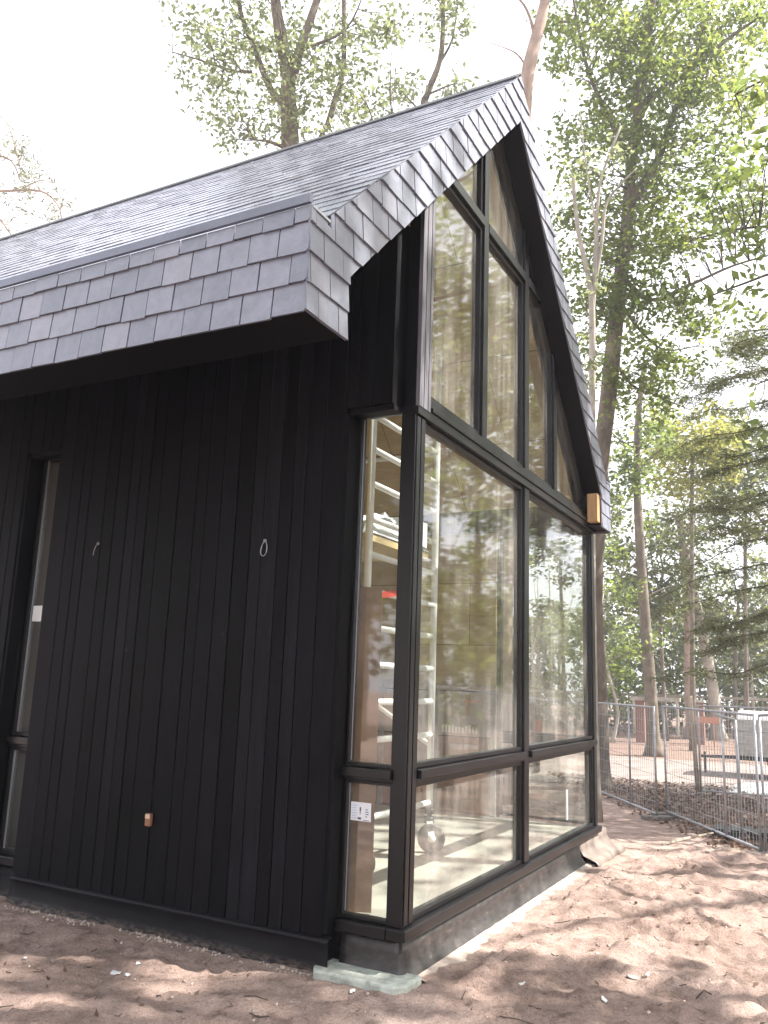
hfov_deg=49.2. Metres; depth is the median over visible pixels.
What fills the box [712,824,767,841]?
pallet
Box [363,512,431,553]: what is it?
plastic sheet
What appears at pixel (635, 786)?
leaf litter
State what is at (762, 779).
fence panel
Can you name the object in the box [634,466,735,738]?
leaning tree
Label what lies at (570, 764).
track
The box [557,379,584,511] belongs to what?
window
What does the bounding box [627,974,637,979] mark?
paper scrap
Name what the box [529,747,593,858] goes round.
window
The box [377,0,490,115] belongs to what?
slender tree
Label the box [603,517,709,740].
distant tree
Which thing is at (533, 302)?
window
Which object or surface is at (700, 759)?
fence panel
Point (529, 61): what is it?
pine tree
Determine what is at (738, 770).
fence post
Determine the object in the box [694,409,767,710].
distant tree
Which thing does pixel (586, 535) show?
window
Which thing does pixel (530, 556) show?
distant tree
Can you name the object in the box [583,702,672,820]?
fence panel
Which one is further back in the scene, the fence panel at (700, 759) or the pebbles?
the fence panel at (700, 759)
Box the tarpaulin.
[729,782,767,794]
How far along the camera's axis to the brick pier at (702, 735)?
37.83 m
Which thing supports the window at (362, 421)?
in the cabin
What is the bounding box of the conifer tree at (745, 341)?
[645,323,767,687]
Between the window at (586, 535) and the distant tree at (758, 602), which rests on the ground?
the distant tree at (758, 602)
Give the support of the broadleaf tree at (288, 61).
on the ground
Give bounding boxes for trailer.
[701,710,767,771]
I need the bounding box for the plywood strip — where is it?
[348,587,382,912]
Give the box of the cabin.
[0,73,624,994]
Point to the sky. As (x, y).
(88, 85)
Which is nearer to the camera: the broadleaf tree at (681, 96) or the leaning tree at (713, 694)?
the broadleaf tree at (681, 96)
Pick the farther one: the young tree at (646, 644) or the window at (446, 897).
the young tree at (646, 644)
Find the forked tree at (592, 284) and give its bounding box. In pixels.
[544,111,636,821]
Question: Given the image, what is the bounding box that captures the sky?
[0,0,767,710]
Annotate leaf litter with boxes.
[547,771,767,850]
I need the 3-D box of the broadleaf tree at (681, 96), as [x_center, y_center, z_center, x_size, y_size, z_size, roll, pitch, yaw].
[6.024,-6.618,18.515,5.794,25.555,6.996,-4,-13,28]
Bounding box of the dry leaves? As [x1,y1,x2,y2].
[0,845,761,1023]
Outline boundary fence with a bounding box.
[512,689,767,736]
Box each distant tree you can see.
[513,540,540,606]
[529,459,651,733]
[575,608,653,734]
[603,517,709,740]
[628,397,758,750]
[671,549,767,738]
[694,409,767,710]
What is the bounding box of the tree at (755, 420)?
[722,301,767,475]
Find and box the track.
[529,753,767,798]
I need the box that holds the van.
[512,693,541,773]
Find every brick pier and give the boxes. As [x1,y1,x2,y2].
[635,700,645,742]
[695,700,705,744]
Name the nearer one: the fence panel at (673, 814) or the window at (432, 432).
the window at (432, 432)
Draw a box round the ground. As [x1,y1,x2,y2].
[0,704,767,1023]
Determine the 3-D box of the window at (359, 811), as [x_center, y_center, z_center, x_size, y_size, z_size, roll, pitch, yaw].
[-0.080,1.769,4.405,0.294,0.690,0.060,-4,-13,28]
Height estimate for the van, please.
2.118 m
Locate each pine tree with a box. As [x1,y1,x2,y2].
[0,115,79,237]
[482,0,549,804]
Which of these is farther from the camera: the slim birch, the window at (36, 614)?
the slim birch
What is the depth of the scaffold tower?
6.19 m
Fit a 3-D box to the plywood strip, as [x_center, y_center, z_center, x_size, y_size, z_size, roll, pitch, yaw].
[-0.107,1.285,4.658,0.138,1.740,0.018,2,-11,2]
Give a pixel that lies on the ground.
(535, 965)
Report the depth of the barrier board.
36.87 m
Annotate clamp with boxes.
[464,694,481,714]
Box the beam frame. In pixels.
[630,696,680,735]
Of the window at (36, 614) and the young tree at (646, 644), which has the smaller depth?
the window at (36, 614)
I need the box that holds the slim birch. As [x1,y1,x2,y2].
[603,616,619,742]
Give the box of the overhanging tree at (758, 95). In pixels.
[659,63,767,410]
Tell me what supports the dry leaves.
on the ground
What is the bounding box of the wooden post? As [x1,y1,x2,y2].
[688,696,699,792]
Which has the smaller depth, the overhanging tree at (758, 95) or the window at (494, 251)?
the window at (494, 251)
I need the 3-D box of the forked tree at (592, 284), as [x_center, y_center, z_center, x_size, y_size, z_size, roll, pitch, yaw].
[3.826,-0.944,14.815,1.655,12.549,2.566,-4,-13,28]
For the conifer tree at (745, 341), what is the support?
on the ground
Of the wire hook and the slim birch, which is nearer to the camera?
the wire hook
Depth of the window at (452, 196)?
5.75 m
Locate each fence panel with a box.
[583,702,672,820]
[651,705,764,852]
[697,705,767,796]
[757,713,767,852]
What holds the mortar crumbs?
on the ground
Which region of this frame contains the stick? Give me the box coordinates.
[661,832,713,845]
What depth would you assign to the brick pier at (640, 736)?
37.83 m
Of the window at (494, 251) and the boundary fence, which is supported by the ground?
the boundary fence
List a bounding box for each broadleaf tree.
[152,0,409,155]
[526,0,767,791]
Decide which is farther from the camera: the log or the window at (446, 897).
the log
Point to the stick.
(682, 839)
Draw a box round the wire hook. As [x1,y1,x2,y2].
[260,539,266,555]
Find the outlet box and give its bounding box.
[145,813,152,826]
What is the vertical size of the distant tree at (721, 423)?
14.669 m
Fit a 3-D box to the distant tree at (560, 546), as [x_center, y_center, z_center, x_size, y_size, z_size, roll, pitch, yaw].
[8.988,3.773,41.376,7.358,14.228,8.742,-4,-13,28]
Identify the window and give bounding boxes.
[0,746,26,854]
[12,458,59,736]
[339,779,392,924]
[345,409,403,768]
[413,761,521,919]
[417,423,522,767]
[431,186,481,434]
[474,156,482,213]
[487,237,522,466]
[495,139,522,267]
[498,533,584,736]
[498,740,586,823]
[529,257,536,287]
[529,290,551,487]
[529,492,592,748]
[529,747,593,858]
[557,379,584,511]
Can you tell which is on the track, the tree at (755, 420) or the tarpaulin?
the tarpaulin
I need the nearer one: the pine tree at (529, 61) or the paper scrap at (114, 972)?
the paper scrap at (114, 972)
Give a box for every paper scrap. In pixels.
[110,970,121,974]
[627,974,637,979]
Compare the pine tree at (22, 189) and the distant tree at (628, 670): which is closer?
the pine tree at (22, 189)
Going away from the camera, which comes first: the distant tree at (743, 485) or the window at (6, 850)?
the window at (6, 850)
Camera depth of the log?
10.64 m
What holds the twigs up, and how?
on the ground
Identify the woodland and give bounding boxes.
[512,546,767,732]
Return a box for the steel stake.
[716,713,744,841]
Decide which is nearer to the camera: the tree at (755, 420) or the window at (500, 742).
the window at (500, 742)
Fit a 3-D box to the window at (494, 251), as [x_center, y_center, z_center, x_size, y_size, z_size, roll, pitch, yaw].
[0.873,-1.162,6.228,0.058,1.541,0.810,-4,-13,28]
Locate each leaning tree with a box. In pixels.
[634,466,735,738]
[642,487,733,740]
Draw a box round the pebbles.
[12,849,766,1023]
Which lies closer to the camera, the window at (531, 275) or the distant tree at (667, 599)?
the window at (531, 275)
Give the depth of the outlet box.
4.89 m
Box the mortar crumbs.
[4,905,309,978]
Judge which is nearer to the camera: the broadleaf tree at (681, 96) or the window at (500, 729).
the window at (500, 729)
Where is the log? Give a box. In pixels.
[713,847,739,849]
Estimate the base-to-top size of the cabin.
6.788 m
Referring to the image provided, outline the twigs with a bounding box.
[0,858,767,1023]
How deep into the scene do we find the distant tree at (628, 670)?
43.30 m
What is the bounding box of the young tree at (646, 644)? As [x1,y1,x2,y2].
[603,361,681,756]
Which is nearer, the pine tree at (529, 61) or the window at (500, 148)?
the window at (500, 148)
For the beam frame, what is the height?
1.640 m
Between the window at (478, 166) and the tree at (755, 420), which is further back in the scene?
the tree at (755, 420)
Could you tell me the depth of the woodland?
50.28 m
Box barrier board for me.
[696,716,718,744]
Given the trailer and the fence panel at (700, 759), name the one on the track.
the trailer
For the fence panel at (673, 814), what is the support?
on the ground
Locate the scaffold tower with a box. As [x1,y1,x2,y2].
[362,353,444,871]
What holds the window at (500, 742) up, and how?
in the cabin

